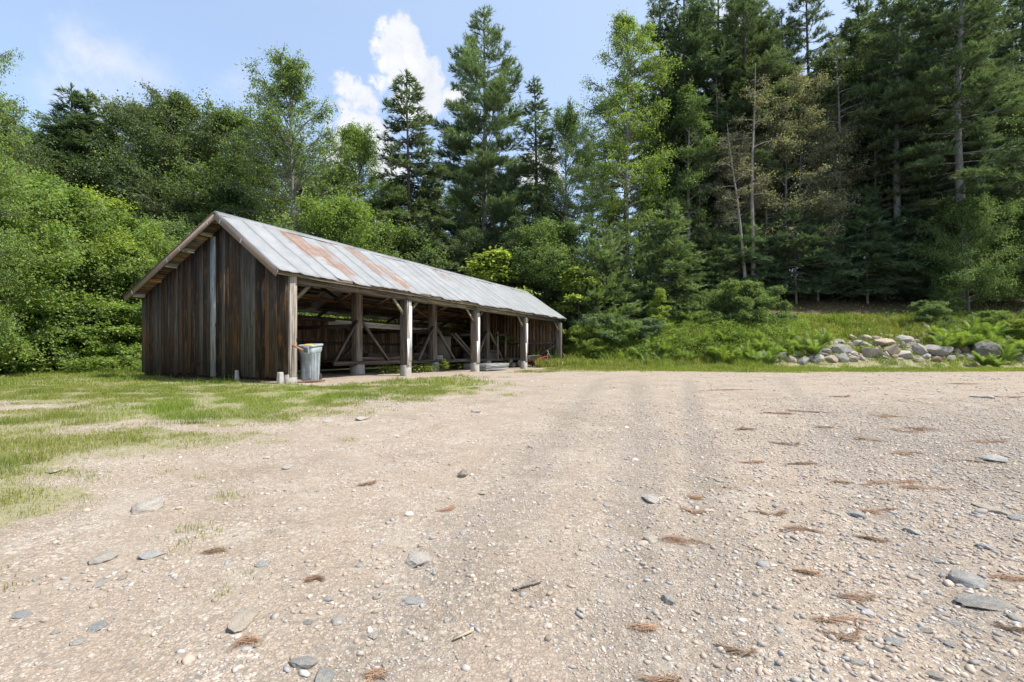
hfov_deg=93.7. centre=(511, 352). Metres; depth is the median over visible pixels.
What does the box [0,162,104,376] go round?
broadleaf tree
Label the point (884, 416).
needle clump
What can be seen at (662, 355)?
fern
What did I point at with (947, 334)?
fern
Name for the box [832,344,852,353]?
rock
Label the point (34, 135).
forest tree
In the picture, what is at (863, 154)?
thin tree
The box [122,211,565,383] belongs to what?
open shed
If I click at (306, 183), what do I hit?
forest tree
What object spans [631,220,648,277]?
forest tree
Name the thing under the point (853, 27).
pine tree
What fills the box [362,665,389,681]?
needle clump
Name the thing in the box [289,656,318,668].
stone
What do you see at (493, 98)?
pine tree
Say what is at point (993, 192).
forest tree
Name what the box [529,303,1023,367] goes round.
bank grass
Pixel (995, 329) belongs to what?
fern
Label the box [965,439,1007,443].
needle clump
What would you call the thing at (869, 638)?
stone
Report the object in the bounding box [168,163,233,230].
forest tree
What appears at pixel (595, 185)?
forest tree
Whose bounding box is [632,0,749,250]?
conifer tree
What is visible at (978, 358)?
fern
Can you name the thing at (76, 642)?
stone
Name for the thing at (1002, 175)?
forest tree
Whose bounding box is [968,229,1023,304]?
tree
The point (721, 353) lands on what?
fern
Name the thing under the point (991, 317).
shrub
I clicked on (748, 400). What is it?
gravel
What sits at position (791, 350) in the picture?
fern
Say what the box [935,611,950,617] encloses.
stone
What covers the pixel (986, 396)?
stone
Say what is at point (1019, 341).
fern
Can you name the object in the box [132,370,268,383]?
grass
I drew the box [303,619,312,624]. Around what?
stone
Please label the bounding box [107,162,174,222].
forest tree
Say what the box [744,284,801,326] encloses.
shrub
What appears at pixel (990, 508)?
stone
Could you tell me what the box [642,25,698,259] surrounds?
forest tree
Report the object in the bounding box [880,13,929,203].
forest tree
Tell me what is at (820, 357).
rock
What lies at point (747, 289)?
shrub
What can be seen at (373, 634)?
stone
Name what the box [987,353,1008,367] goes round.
fern
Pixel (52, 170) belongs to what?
forest tree
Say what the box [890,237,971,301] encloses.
fir
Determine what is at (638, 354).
fern
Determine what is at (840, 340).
rock
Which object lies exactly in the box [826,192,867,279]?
forest tree
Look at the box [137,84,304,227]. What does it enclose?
broadleaf tree
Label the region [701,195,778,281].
forest tree
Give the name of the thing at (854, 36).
forest tree
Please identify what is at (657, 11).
forest tree
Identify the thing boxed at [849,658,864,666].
stone
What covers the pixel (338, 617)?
stone
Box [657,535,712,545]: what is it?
needle clump
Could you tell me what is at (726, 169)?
broadleaf tree
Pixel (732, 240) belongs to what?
fir
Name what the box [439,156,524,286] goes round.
forest tree
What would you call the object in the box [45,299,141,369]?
shrub
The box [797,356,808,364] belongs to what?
rock
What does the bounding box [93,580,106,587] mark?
stone
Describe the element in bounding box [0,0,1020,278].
sky
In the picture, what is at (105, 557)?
stone
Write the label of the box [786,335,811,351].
fern
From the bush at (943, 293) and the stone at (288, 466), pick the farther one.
the bush at (943, 293)
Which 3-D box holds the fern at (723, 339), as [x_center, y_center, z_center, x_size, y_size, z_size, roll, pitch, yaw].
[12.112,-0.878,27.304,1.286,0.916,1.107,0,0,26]
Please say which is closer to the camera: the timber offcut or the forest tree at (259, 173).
the timber offcut
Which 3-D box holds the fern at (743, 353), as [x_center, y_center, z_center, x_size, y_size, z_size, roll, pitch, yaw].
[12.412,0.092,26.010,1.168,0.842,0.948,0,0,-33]
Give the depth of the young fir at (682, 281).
32.04 m
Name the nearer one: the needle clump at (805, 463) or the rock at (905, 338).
the needle clump at (805, 463)
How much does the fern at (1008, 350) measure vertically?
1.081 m
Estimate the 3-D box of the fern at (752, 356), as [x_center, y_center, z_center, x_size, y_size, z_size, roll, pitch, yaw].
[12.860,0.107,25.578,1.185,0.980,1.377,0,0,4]
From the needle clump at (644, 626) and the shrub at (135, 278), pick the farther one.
the shrub at (135, 278)
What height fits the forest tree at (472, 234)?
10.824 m
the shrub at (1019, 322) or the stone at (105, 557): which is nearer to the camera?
the stone at (105, 557)
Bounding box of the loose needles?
[13,382,1023,681]
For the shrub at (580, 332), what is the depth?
29.57 m
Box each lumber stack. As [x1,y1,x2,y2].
[337,357,413,360]
[363,353,427,358]
[463,350,495,357]
[479,363,508,370]
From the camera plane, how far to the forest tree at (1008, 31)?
50.37 m
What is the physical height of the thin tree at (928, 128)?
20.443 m
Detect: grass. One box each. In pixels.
[0,362,559,385]
[0,383,548,597]
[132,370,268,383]
[521,338,1023,372]
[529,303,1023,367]
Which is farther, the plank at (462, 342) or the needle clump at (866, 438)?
the plank at (462, 342)
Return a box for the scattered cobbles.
[12,373,1023,681]
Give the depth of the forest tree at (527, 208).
44.00 m
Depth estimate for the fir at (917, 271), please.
38.05 m
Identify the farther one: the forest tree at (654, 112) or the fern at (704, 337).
the forest tree at (654, 112)
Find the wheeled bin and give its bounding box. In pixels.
[298,344,322,380]
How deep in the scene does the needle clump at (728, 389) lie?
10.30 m
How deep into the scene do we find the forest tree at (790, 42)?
42.68 m
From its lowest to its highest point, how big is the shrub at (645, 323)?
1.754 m
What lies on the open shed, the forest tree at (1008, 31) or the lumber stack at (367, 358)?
the lumber stack at (367, 358)
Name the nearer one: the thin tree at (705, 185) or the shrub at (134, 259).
the shrub at (134, 259)
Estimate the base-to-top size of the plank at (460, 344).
1.214 m
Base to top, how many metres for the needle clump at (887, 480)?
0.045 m
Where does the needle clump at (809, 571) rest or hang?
on the ground at (340, 507)
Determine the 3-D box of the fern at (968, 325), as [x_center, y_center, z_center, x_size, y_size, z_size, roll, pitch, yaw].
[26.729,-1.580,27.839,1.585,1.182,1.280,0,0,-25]
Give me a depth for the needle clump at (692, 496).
3.64 m
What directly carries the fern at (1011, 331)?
on the ground at (340, 507)
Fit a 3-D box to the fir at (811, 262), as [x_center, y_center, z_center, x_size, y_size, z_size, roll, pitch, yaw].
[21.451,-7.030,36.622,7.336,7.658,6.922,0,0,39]
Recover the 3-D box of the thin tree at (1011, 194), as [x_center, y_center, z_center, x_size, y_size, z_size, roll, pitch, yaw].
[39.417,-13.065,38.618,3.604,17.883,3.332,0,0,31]
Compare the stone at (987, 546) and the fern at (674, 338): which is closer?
the stone at (987, 546)
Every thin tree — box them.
[679,116,718,282]
[701,76,737,232]
[708,122,768,279]
[713,61,791,281]
[740,127,786,284]
[774,44,805,254]
[776,96,824,297]
[799,93,848,199]
[806,31,879,296]
[841,96,891,204]
[854,98,901,221]
[901,62,950,239]
[965,112,1021,261]
[973,78,1020,196]
[995,40,1023,192]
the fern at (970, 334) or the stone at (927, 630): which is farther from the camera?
the fern at (970, 334)
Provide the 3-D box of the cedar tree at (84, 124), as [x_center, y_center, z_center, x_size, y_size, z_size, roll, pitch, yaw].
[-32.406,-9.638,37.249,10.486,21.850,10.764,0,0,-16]
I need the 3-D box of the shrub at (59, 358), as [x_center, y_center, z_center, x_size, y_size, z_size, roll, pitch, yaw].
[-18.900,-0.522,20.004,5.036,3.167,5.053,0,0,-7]
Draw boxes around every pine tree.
[415,5,546,284]
[700,0,806,234]
[830,0,909,210]
[841,0,961,299]
[871,0,1023,307]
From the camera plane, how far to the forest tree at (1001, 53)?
43.03 m
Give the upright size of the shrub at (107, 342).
2.826 m
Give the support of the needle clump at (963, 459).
on the ground at (340, 507)
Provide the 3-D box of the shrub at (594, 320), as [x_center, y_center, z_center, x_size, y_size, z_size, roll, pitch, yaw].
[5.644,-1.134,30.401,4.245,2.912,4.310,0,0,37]
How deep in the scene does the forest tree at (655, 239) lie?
38.69 m
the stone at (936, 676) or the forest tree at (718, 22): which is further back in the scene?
the forest tree at (718, 22)
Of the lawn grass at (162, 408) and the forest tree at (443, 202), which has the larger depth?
the forest tree at (443, 202)
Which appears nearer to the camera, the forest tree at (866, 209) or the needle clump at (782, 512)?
the needle clump at (782, 512)
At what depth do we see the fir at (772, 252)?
37.26 m
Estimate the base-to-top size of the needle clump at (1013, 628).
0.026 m
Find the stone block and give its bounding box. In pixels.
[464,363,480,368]
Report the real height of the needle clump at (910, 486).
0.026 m
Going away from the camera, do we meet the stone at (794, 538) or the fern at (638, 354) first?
the stone at (794, 538)
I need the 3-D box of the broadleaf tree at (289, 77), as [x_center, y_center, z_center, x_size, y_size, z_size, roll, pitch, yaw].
[-14.758,-9.683,32.430,13.535,21.625,14.198,0,0,38]
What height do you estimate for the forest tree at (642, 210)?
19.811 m
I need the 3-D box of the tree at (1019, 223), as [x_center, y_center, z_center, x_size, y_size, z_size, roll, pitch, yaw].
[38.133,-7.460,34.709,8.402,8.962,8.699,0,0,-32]
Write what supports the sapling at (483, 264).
on the ground at (340, 507)
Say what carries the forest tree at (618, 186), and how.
on the ground at (340, 507)
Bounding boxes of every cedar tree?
[7,81,116,188]
[34,88,139,209]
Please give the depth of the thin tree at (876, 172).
38.72 m
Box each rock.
[778,352,786,359]
[786,355,796,362]
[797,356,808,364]
[813,354,824,361]
[822,348,831,354]
[827,355,837,362]
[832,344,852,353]
[835,339,845,343]
[837,352,848,362]
[849,356,859,360]
[852,340,861,345]
[859,335,871,339]
[861,347,882,357]
[873,338,895,346]
[883,343,900,354]
[895,335,913,342]
[897,350,914,358]
[912,343,928,354]
[926,344,953,355]
[929,352,939,355]
[931,356,941,361]
[947,355,955,360]
[953,348,961,353]
[960,346,971,353]
[971,340,1001,359]
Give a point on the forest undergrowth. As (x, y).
(875, 301)
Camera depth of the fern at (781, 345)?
26.41 m
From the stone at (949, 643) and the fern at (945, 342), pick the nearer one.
the stone at (949, 643)
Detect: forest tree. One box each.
[0,122,46,159]
[12,159,89,188]
[13,105,165,208]
[16,123,123,169]
[47,156,173,222]
[62,177,85,191]
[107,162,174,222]
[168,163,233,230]
[184,177,278,224]
[211,152,298,231]
[244,125,325,229]
[273,164,379,240]
[337,215,459,324]
[365,174,452,323]
[403,217,451,324]
[416,182,441,323]
[420,188,481,273]
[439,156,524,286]
[445,226,501,316]
[487,178,577,292]
[493,212,622,339]
[493,213,541,362]
[553,194,580,300]
[561,121,617,236]
[592,193,631,282]
[597,64,650,260]
[621,0,695,287]
[621,141,679,269]
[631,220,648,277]
[631,224,694,292]
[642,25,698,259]
[646,17,735,231]
[648,0,728,259]
[664,180,716,290]
[691,0,739,228]
[691,56,731,266]
[691,108,772,233]
[697,0,809,226]
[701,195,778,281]
[703,0,766,129]
[714,4,794,216]
[743,0,801,250]
[753,9,832,262]
[756,4,804,171]
[756,178,809,281]
[762,132,803,254]
[783,0,862,291]
[792,46,928,270]
[803,2,910,214]
[820,186,929,298]
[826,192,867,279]
[846,0,965,220]
[848,73,932,241]
[866,200,962,289]
[871,0,1023,279]
[877,193,954,281]
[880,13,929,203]
[907,0,1023,228]
[907,184,1021,259]
[921,84,1023,262]
[930,0,1023,199]
[933,181,1023,283]
[953,68,1023,260]
[977,2,1021,65]
[988,0,1023,194]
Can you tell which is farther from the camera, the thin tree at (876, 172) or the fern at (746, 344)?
the thin tree at (876, 172)
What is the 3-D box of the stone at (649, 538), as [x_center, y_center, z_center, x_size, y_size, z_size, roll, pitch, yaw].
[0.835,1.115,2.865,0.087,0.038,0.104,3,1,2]
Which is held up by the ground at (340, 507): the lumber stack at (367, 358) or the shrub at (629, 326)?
the shrub at (629, 326)
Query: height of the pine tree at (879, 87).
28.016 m
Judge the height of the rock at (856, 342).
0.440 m
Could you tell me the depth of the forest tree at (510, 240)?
33.38 m
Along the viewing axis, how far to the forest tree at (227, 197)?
34.84 m
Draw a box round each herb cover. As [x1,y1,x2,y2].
[1,355,141,373]
[562,311,810,363]
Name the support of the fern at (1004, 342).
on the ground at (340, 507)
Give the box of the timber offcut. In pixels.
[305,379,324,382]
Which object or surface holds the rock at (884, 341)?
on the ground at (340, 507)
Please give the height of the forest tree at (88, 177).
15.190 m
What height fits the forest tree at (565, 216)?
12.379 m
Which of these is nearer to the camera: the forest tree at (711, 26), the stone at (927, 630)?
the stone at (927, 630)
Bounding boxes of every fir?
[629,199,716,319]
[672,221,736,301]
[672,231,743,295]
[701,208,789,290]
[733,216,805,294]
[742,208,848,303]
[782,210,872,300]
[801,210,901,296]
[822,216,925,303]
[857,226,931,299]
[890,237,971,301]
[905,240,930,294]
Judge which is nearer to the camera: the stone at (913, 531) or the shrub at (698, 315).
the stone at (913, 531)
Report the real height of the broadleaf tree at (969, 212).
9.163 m
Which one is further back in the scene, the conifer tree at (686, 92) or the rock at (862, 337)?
the conifer tree at (686, 92)
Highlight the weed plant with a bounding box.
[439,359,449,369]
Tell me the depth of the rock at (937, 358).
25.45 m
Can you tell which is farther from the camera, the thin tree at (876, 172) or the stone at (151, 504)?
the thin tree at (876, 172)
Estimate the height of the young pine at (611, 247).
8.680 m
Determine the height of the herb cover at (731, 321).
3.720 m
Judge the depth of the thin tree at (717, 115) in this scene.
39.40 m
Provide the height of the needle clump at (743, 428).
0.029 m
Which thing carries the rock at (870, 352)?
on the ground at (340, 507)
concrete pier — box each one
[234,370,238,381]
[276,372,283,383]
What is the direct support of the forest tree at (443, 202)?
on the ground at (340, 507)
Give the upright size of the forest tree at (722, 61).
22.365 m
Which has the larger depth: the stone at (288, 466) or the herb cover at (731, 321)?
the herb cover at (731, 321)
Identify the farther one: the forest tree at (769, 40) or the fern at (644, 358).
the forest tree at (769, 40)
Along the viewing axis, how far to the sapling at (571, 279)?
31.41 m
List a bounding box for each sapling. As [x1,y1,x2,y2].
[437,244,540,345]
[549,264,607,335]
[645,287,674,327]
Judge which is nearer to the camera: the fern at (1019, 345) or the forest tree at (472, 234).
the fern at (1019, 345)
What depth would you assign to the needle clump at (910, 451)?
4.88 m
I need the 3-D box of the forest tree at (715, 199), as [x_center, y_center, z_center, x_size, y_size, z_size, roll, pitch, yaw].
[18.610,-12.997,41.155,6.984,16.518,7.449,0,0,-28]
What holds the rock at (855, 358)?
on the ground at (340, 507)
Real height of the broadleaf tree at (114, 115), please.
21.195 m
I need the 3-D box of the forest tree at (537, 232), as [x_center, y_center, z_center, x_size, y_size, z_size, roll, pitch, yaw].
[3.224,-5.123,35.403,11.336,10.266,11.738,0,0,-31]
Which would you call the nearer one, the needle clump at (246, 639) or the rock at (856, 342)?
the needle clump at (246, 639)
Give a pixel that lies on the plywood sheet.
(442, 349)
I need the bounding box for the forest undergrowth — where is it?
[671,291,1023,322]
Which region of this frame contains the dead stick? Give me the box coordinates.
[513,579,541,590]
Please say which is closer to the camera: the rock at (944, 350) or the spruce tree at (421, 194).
the rock at (944, 350)
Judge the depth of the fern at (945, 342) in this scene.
25.97 m
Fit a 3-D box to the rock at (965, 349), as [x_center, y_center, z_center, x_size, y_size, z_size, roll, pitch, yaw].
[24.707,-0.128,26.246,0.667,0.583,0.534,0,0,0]
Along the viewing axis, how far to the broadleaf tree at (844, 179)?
38.95 m
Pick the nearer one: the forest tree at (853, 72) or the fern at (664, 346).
the fern at (664, 346)
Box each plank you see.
[324,322,425,328]
[328,323,420,329]
[332,320,399,326]
[449,333,470,356]
[453,333,470,352]
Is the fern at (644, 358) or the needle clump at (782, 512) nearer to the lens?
the needle clump at (782, 512)
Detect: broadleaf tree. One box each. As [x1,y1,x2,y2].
[0,47,57,343]
[0,106,62,178]
[0,153,106,219]
[0,159,147,364]
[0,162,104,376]
[24,174,172,305]
[56,206,182,292]
[57,90,227,222]
[61,80,283,255]
[124,209,200,257]
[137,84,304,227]
[177,41,392,314]
[266,185,402,322]
[286,114,413,236]
[524,96,618,335]
[570,5,688,290]
[709,129,768,279]
[737,61,865,294]
[789,102,873,257]
[902,191,1023,311]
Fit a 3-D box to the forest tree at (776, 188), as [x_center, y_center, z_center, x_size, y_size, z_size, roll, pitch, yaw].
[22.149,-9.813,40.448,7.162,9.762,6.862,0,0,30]
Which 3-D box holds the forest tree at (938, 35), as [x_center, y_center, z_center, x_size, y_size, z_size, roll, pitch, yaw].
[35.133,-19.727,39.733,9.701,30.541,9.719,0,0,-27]
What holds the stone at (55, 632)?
on the ground at (340, 507)
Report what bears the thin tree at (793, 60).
on the ground at (340, 507)
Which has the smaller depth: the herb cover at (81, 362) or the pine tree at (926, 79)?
the herb cover at (81, 362)
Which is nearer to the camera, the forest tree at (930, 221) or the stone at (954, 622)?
the stone at (954, 622)
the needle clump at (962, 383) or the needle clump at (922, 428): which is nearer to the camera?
the needle clump at (922, 428)
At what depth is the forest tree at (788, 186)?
40.94 m
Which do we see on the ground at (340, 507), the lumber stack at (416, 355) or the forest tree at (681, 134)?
the forest tree at (681, 134)
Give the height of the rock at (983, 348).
1.129 m
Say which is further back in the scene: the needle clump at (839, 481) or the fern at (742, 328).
the fern at (742, 328)
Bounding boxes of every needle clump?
[201,546,228,553]
[226,632,264,652]
[302,573,326,581]
[359,480,377,485]
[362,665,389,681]
[436,503,457,511]
[628,619,661,632]
[633,671,684,681]
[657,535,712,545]
[678,505,703,514]
[683,493,702,499]
[703,389,764,390]
[714,642,758,656]
[738,426,756,430]
[740,460,764,463]
[754,509,785,516]
[759,412,796,414]
[769,441,799,445]
[778,524,829,533]
[784,409,838,412]
[786,461,820,464]
[790,567,827,577]
[806,612,880,624]
[821,624,863,642]
[831,590,875,604]
[832,479,850,484]
[852,506,900,514]
[852,533,889,542]
[854,436,884,440]
[859,478,925,485]
[871,413,900,417]
[886,428,927,433]
[889,450,923,455]
[897,484,949,490]
[904,427,941,431]
[941,383,977,384]
[942,459,987,462]
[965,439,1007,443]
[985,573,1023,582]
[989,621,1023,632]
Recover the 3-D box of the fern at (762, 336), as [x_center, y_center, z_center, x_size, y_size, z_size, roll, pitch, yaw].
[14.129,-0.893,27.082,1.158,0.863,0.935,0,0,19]
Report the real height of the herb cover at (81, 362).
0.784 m
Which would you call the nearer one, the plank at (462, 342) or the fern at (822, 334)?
the plank at (462, 342)
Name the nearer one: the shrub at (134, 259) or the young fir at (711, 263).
the shrub at (134, 259)
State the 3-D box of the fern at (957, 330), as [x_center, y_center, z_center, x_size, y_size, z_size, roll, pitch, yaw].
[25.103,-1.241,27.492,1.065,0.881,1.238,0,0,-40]
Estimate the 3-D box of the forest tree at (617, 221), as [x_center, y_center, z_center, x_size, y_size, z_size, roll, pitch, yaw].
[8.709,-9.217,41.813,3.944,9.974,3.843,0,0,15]
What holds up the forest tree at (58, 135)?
on the ground at (340, 507)
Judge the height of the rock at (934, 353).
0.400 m
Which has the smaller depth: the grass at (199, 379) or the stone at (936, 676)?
the stone at (936, 676)
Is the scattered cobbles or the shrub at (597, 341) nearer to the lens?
the scattered cobbles
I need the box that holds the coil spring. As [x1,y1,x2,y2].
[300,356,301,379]
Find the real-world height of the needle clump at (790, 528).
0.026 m
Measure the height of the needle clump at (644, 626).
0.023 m
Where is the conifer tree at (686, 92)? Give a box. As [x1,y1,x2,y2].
[656,78,721,274]
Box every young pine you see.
[558,221,645,337]
[594,218,664,319]
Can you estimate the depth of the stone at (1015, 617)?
2.04 m
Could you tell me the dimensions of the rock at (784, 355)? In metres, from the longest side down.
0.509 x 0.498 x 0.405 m
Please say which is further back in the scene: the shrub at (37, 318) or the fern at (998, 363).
the fern at (998, 363)
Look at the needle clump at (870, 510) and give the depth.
3.33 m
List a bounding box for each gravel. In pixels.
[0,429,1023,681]
[23,371,1022,451]
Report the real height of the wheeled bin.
1.044 m
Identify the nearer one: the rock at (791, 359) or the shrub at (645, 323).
the rock at (791, 359)
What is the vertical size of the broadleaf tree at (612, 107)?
23.791 m
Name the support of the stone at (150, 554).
on the ground at (340, 507)
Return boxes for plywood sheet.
[437,336,450,358]
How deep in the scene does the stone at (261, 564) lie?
2.52 m
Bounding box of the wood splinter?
[453,629,472,639]
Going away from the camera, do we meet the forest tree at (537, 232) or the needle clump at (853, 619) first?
the needle clump at (853, 619)
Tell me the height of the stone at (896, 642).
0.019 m
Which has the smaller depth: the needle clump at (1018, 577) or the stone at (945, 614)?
the stone at (945, 614)
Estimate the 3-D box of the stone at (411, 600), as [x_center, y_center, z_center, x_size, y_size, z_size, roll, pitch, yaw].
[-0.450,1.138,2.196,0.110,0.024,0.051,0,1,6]
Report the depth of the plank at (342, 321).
20.49 m
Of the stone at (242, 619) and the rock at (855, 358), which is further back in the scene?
the rock at (855, 358)
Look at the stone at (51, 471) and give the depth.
4.21 m
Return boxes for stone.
[10,609,32,618]
[45,468,62,472]
[50,630,60,634]
[69,638,84,645]
[86,620,108,632]
[88,551,118,564]
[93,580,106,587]
[116,574,127,580]
[131,497,163,514]
[137,549,165,559]
[228,607,259,632]
[254,560,268,567]
[282,464,294,468]
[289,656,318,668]
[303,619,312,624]
[315,667,336,681]
[323,596,333,601]
[331,614,346,625]
[355,416,369,419]
[368,630,378,638]
[402,597,423,603]
[404,551,431,567]
[457,469,467,477]
[603,502,610,506]
[643,494,658,503]
[644,534,657,542]
[662,594,675,605]
[789,535,800,541]
[845,510,865,517]
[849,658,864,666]
[864,635,874,641]
[882,636,902,645]
[903,527,923,534]
[920,628,932,633]
[924,671,943,680]
[930,557,944,563]
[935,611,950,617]
[939,639,955,647]
[943,618,961,625]
[947,569,988,588]
[954,593,1018,611]
[962,620,977,627]
[969,395,994,398]
[971,501,1011,514]
[974,454,1007,462]
[975,543,998,550]
[1007,514,1023,520]
[1007,613,1023,622]
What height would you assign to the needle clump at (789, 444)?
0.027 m
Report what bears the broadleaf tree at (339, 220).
on the ground at (340, 507)
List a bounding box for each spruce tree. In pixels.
[363,69,466,325]
[505,76,570,318]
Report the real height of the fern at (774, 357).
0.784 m
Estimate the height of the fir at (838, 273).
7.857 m
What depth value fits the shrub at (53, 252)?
20.15 m
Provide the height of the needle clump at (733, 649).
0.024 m
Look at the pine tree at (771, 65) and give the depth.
38.54 m
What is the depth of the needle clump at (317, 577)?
2.37 m
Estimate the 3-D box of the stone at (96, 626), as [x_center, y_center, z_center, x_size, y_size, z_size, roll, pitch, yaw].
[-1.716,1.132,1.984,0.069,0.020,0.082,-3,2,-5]
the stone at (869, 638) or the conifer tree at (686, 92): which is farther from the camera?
the conifer tree at (686, 92)
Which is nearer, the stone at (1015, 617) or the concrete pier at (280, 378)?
the stone at (1015, 617)
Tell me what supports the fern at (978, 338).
on the ground at (340, 507)
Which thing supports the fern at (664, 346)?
on the ground at (340, 507)
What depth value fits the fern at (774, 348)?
25.92 m
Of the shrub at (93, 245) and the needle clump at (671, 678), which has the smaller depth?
the needle clump at (671, 678)
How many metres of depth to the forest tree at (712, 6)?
48.20 m
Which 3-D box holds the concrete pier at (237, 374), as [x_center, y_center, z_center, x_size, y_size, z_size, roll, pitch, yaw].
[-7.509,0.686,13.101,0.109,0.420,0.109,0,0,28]
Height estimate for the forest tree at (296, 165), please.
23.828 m
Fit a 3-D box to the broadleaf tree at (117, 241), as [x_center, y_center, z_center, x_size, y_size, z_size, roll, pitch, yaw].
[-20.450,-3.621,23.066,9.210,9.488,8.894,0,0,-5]
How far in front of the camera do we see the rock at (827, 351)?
26.18 m
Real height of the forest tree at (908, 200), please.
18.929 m
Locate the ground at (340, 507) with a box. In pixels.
[0,287,1023,681]
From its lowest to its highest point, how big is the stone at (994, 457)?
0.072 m
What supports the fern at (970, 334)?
on the ground at (340, 507)
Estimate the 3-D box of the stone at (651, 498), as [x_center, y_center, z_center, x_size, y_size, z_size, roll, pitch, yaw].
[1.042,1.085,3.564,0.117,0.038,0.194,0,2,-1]
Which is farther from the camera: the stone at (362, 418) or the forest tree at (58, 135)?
the forest tree at (58, 135)
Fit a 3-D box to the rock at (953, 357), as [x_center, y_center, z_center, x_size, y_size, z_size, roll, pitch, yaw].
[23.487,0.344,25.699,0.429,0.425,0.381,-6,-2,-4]
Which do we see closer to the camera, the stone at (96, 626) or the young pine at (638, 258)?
the stone at (96, 626)
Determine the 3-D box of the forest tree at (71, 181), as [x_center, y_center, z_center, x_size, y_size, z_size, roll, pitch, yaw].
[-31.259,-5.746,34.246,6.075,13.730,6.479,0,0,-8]
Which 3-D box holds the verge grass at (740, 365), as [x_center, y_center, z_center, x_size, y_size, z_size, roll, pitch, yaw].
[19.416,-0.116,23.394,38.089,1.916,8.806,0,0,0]
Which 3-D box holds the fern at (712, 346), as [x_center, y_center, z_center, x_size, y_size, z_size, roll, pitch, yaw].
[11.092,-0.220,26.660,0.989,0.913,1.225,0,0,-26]
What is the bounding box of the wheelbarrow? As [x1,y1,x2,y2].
[517,356,546,366]
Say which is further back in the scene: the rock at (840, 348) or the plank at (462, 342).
the rock at (840, 348)
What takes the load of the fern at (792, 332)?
on the ground at (340, 507)
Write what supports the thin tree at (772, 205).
on the ground at (340, 507)
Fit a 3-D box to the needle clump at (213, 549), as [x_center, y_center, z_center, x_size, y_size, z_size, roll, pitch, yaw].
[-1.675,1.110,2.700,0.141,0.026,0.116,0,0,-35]
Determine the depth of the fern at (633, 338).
29.47 m
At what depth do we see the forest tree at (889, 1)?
48.79 m
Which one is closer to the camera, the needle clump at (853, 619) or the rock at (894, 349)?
the needle clump at (853, 619)
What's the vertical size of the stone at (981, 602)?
0.034 m
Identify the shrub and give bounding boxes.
[0,276,98,373]
[0,301,112,370]
[0,302,131,369]
[8,217,112,325]
[17,228,150,348]
[23,234,160,355]
[29,311,141,370]
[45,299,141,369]
[70,257,162,356]
[562,324,608,355]
[566,312,628,348]
[572,338,616,358]
[605,320,648,347]
[630,317,668,337]
[680,309,719,327]
[689,288,754,318]
[703,278,783,326]
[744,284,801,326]
[908,300,961,327]
[964,310,1019,332]
[1000,318,1023,340]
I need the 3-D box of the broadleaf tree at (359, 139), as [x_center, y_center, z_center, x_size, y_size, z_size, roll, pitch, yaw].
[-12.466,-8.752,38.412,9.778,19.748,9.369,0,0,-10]
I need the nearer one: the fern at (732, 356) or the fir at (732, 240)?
the fern at (732, 356)
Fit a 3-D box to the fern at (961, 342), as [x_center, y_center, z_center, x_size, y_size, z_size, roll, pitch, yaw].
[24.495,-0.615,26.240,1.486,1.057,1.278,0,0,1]
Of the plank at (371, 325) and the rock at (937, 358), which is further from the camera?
the rock at (937, 358)
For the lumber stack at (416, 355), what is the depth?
22.75 m
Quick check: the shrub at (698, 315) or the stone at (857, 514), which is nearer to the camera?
the stone at (857, 514)
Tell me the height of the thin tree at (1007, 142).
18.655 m
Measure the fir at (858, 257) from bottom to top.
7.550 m
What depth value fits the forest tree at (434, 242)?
33.32 m
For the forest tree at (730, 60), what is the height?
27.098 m
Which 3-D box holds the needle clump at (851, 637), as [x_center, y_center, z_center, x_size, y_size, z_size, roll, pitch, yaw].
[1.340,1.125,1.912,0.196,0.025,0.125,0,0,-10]
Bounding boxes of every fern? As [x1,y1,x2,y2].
[597,342,611,355]
[628,332,640,341]
[630,343,650,358]
[640,352,652,361]
[643,335,655,349]
[651,349,668,361]
[657,341,672,354]
[661,332,683,344]
[676,347,688,358]
[682,350,696,361]
[686,338,699,349]
[692,331,711,345]
[704,340,718,351]
[705,346,718,358]
[708,345,729,359]
[715,330,735,344]
[726,350,740,362]
[729,324,747,337]
[731,347,748,359]
[740,339,755,351]
[742,346,764,362]
[751,338,771,350]
[752,330,770,342]
[760,350,780,362]
[762,339,786,354]
[770,338,788,349]
[781,341,796,352]
[785,325,799,338]
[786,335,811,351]
[800,331,832,354]
[814,328,838,345]
[923,320,945,335]
[929,330,954,342]
[929,336,956,346]
[940,324,963,337]
[950,332,973,348]
[956,322,982,337]
[962,316,986,332]
[968,333,987,346]
[971,350,997,366]
[980,321,1013,338]
[985,331,1006,347]
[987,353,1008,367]
[998,343,1020,360]
[1000,337,1017,347]
[1002,318,1023,336]
[1004,336,1023,352]
[1008,336,1023,353]
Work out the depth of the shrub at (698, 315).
29.61 m
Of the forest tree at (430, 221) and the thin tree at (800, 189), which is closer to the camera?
the thin tree at (800, 189)
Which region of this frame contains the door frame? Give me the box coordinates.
[496,332,507,358]
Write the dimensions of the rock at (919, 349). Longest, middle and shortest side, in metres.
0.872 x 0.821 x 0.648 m
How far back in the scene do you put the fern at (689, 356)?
26.26 m
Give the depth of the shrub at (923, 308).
29.50 m

